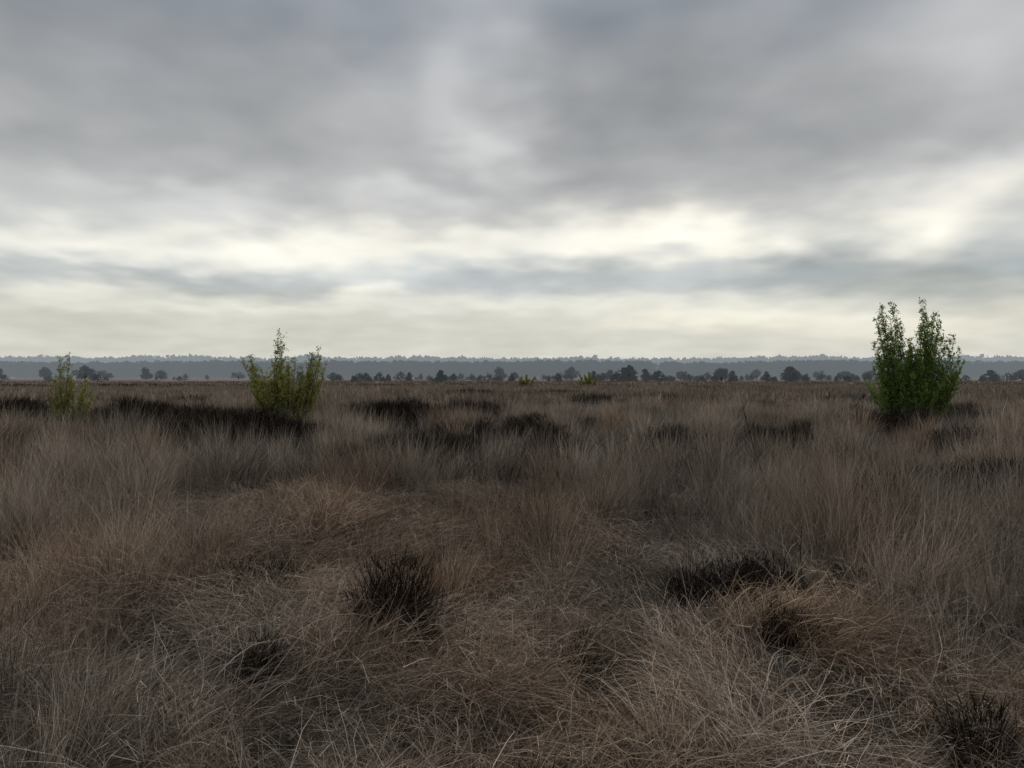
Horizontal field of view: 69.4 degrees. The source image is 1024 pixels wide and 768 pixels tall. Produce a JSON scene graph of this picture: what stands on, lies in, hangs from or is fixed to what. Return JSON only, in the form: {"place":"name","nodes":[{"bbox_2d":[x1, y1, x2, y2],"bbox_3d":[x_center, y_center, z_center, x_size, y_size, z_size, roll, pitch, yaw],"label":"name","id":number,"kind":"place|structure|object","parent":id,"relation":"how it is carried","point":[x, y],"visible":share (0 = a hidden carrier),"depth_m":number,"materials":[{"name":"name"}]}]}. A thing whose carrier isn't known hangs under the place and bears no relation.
{"place":"outdoors","nodes":[
{"label":"outdoors","id":0,"kind":"place"},
{"bbox_2d":[0,377,1023,767],"bbox_3d":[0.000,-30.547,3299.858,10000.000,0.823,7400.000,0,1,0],"label":"ground","id":1,"kind":"structure","parent":0,"point":[778,661],"depth_m":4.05,"materials":[{"name":"brown plant"}]},
{"bbox_2d":[29,402,41,462],"bbox_3d":[-9.014,0.949,13.976,0.303,1.438,0.286,0,1,39],"label":"dead sapling","id":2,"kind":"object","parent":1,"relation":"on","point":[33,430],"visible":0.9,"depth_m":13.98,"materials":[{"name":"brown wood"}]},
{"bbox_2d":[39,367,52,379],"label":"oak tree","id":3,"kind":"object","parent":1,"relation":"on","point":[44,372],"visible":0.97,"depth_m":418.35,"materials":[{"name":"grey plant"}]},
{"bbox_2d":[44,352,94,423],"bbox_3d":[-13.217,0.278,22.075,1.194,2.513,1.106,0,1,27],"label":"birch shrub","id":4,"kind":"object","parent":1,"relation":"on","point":[60,404],"visible":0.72,"depth_m":21.97,"materials":[{"name":"green plant"}]},
{"bbox_2d":[71,365,97,380],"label":"oak tree","id":5,"kind":"object","parent":1,"relation":"on","point":[86,371],"visible":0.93,"depth_m":299.00,"materials":[{"name":"grey plant"}]},
{"bbox_2d":[96,370,113,378],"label":"oak tree","id":6,"kind":"object","parent":1,"relation":"on","point":[103,375],"visible":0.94,"depth_m":438.28,"materials":[{"name":"grey plant"}]},
{"bbox_2d":[129,414,151,484],"bbox_3d":[-4.253,0.965,8.507,0.250,1.255,0.300,0,1,16],"label":"dead sapling","id":7,"kind":"object","parent":1,"relation":"on","point":[144,453],"visible":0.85,"depth_m":8.49,"materials":[{"name":"brown wood"}]},
{"bbox_2d":[140,367,152,379],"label":"oak tree","id":8,"kind":"object","parent":1,"relation":"on","point":[146,373],"visible":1,"depth_m":378.57,"materials":[{"name":"grey plant"}]},
{"bbox_2d":[154,370,167,379],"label":"oak tree","id":9,"kind":"object","parent":1,"relation":"on","point":[160,374],"visible":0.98,"depth_m":398.73,"materials":[{"name":"grey plant"}]},
{"bbox_2d":[231,372,245,379],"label":"oak tree","id":10,"kind":"object","parent":1,"relation":"on","point":[236,375],"visible":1,"depth_m":448.88,"materials":[{"name":"grey plant"}]},
{"bbox_2d":[240,328,326,422],"bbox_3d":[-6.214,-0.002,20.003,1.979,3.014,2.052,-1,1,-44],"label":"birch shrub","id":11,"kind":"object","parent":1,"relation":"on","point":[281,380],"visible":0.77,"depth_m":19.91,"materials":[{"name":"green plant"}]},
{"bbox_2d":[295,372,303,380],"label":"pine tree","id":12,"kind":"object","parent":1,"relation":"on","point":[297,377],"visible":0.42,"depth_m":219.83,"materials":[{"name":"grey plant"}]},
{"bbox_2d":[326,373,339,379],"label":"oak tree","id":13,"kind":"object","parent":1,"relation":"on","point":[331,375],"visible":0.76,"depth_m":328.64,"materials":[{"name":"grey plant"}]},
{"bbox_2d":[404,372,412,380],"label":"pine tree","id":14,"kind":"object","parent":1,"relation":"on","point":[409,377],"visible":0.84,"depth_m":229.70,"materials":[{"name":"grey plant"}]},
{"bbox_2d":[435,370,446,380],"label":"pine tree","id":15,"kind":"object","parent":1,"relation":"on","point":[440,373],"visible":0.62,"depth_m":199.60,"materials":[{"name":"grey plant"}]},
{"bbox_2d":[494,367,506,377],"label":"oak tree","id":16,"kind":"object","parent":1,"relation":"on","point":[498,371],"visible":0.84,"depth_m":418.15,"materials":[{"name":"grey plant"}]},
{"bbox_2d":[0,371,1020,382],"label":"distant shrubs","id":17,"kind":"object","parent":1,"relation":"on","point":[615,376],"visible":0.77,"depth_m":225.07,"materials":[{"name":"plant"}]},
{"bbox_2d":[0,382,1023,767],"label":"heather","id":18,"kind":"object","parent":1,"relation":"on","point":[410,408],"visible":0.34,"depth_m":9.98,"materials":[{"name":"brown plant"}]},
{"bbox_2d":[0,353,1023,377],"bbox_3d":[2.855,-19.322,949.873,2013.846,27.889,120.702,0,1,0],"label":"distant forest","id":19,"kind":"object","parent":1,"relation":"on","point":[345,369],"visible":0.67,"depth_m":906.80,"materials":[{"name":"grey plant"}]},
{"bbox_2d":[518,374,534,384],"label":"birch shrub","id":20,"kind":"object","parent":1,"relation":"on","point":[521,381],"visible":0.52,"depth_m":94.89,"materials":[{"name":"green plant"}]},
{"bbox_2d":[563,366,580,379],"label":"oak tree","id":21,"kind":"object","parent":1,"relation":"on","point":[570,370],"visible":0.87,"depth_m":398.39,"materials":[{"name":"grey plant"}]},
{"bbox_2d":[578,372,598,385],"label":"birch shrub","id":22,"kind":"object","parent":1,"relation":"on","point":[588,381],"visible":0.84,"depth_m":99.94,"materials":[{"name":"green plant"}]},
{"bbox_2d":[590,371,595,380],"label":"pine tree","id":23,"kind":"object","parent":1,"relation":"on","point":[593,374],"visible":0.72,"depth_m":239.58,"materials":[{"name":"grey plant"}]},
{"bbox_2d":[600,369,613,380],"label":"oak tree","id":24,"kind":"object","parent":1,"relation":"on","point":[606,374],"visible":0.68,"depth_m":328.75,"materials":[{"name":"grey plant"}]},
{"bbox_2d":[613,367,626,379],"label":"pine tree","id":25,"kind":"object","parent":1,"relation":"on","point":[622,372],"visible":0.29,"depth_m":234.76,"materials":[{"name":"grey plant"}]},
{"bbox_2d":[620,365,638,380],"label":"pine tree","id":26,"kind":"object","parent":1,"relation":"on","point":[628,369],"visible":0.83,"depth_m":229.24,"materials":[{"name":"grey plant"}]},
{"bbox_2d":[640,369,650,380],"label":"pine tree","id":27,"kind":"object","parent":1,"relation":"on","point":[645,375],"visible":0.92,"depth_m":259.21,"materials":[{"name":"grey plant"}]},
{"bbox_2d":[649,370,670,380],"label":"pine tree","id":28,"kind":"object","parent":1,"relation":"on","point":[658,373],"visible":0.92,"depth_m":239.31,"materials":[{"name":"grey plant"}]},
{"bbox_2d":[676,371,683,378],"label":"oak tree","id":29,"kind":"object","parent":1,"relation":"on","point":[678,374],"visible":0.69,"depth_m":428.81,"materials":[{"name":"grey plant"}]},
{"bbox_2d":[713,367,727,380],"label":"oak tree","id":30,"kind":"object","parent":1,"relation":"on","point":[721,373],"visible":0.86,"depth_m":269.16,"materials":[{"name":"grey plant"}]},
{"bbox_2d":[724,371,736,380],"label":"pine tree","id":31,"kind":"object","parent":1,"relation":"on","point":[731,373],"visible":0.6,"depth_m":259.87,"materials":[{"name":"grey plant"}]},
{"bbox_2d":[741,398,768,502],"bbox_3d":[2.860,0.786,8.653,0.316,1.341,0.254,0,1,26],"label":"dead sapling","id":32,"kind":"object","parent":1,"relation":"on","point":[752,442],"visible":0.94,"depth_m":8.62,"materials":[{"name":"brown wood"}]},
{"bbox_2d":[750,369,760,378],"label":"oak tree","id":33,"kind":"object","parent":1,"relation":"on","point":[756,373],"visible":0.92,"depth_m":458.78,"materials":[{"name":"grey plant"}]},
{"bbox_2d":[780,366,798,380],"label":"pine tree","id":34,"kind":"object","parent":1,"relation":"on","point":[787,372],"visible":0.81,"depth_m":239.42,"materials":[{"name":"grey plant"}]},
{"bbox_2d":[795,370,801,380],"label":"oak tree","id":35,"kind":"object","parent":1,"relation":"on","point":[798,373],"visible":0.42,"depth_m":248.79,"materials":[{"name":"grey plant"}]},
{"bbox_2d":[791,525,813,602],"bbox_3d":[2.000,1.323,5.089,0.155,0.708,0.116,0,1,0],"label":"dead sapling","id":36,"kind":"object","parent":1,"relation":"on","point":[801,578],"visible":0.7,"depth_m":5.11,"materials":[{"name":"brown wood"}]},
{"bbox_2d":[813,371,824,377],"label":"oak tree","id":37,"kind":"object","parent":1,"relation":"on","point":[815,374],"visible":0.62,"depth_m":449.12,"materials":[{"name":"grey plant"}]},
{"bbox_2d":[837,371,850,378],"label":"oak tree","id":38,"kind":"object","parent":1,"relation":"on","point":[844,374],"visible":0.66,"depth_m":379.49,"materials":[{"name":"grey plant"}]},
{"bbox_2d":[862,371,875,378],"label":"oak tree","id":39,"kind":"object","parent":1,"relation":"on","point":[870,373],"visible":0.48,"depth_m":348.96,"materials":[{"name":"grey plant"}]},
{"bbox_2d":[863,297,965,415],"bbox_3d":[13.590,-0.604,24.987,3.138,4.671,1.941,0,1,24],"label":"birch shrub","id":40,"kind":"object","parent":1,"relation":"on","point":[915,386],"visible":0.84,"depth_m":24.84,"materials":[{"name":"green plant"}]},
{"bbox_2d":[979,370,1001,380],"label":"pine tree","id":41,"kind":"object","parent":1,"relation":"on","point":[991,374],"visible":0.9,"depth_m":239.58,"materials":[{"name":"grey plant"}]},
{"bbox_2d":[1012,369,1023,380],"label":"oak tree","id":42,"kind":"object","parent":1,"relation":"on","point":[1020,373],"visible":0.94,"depth_m":299.74,"materials":[{"name":"grey plant"}]},
{"bbox_2d":[0,0,1023,359],"label":"sky","id":43,"kind":"structure","parent":0,"point":[624,179],"materials":[{"name":"grey"}]}
]}

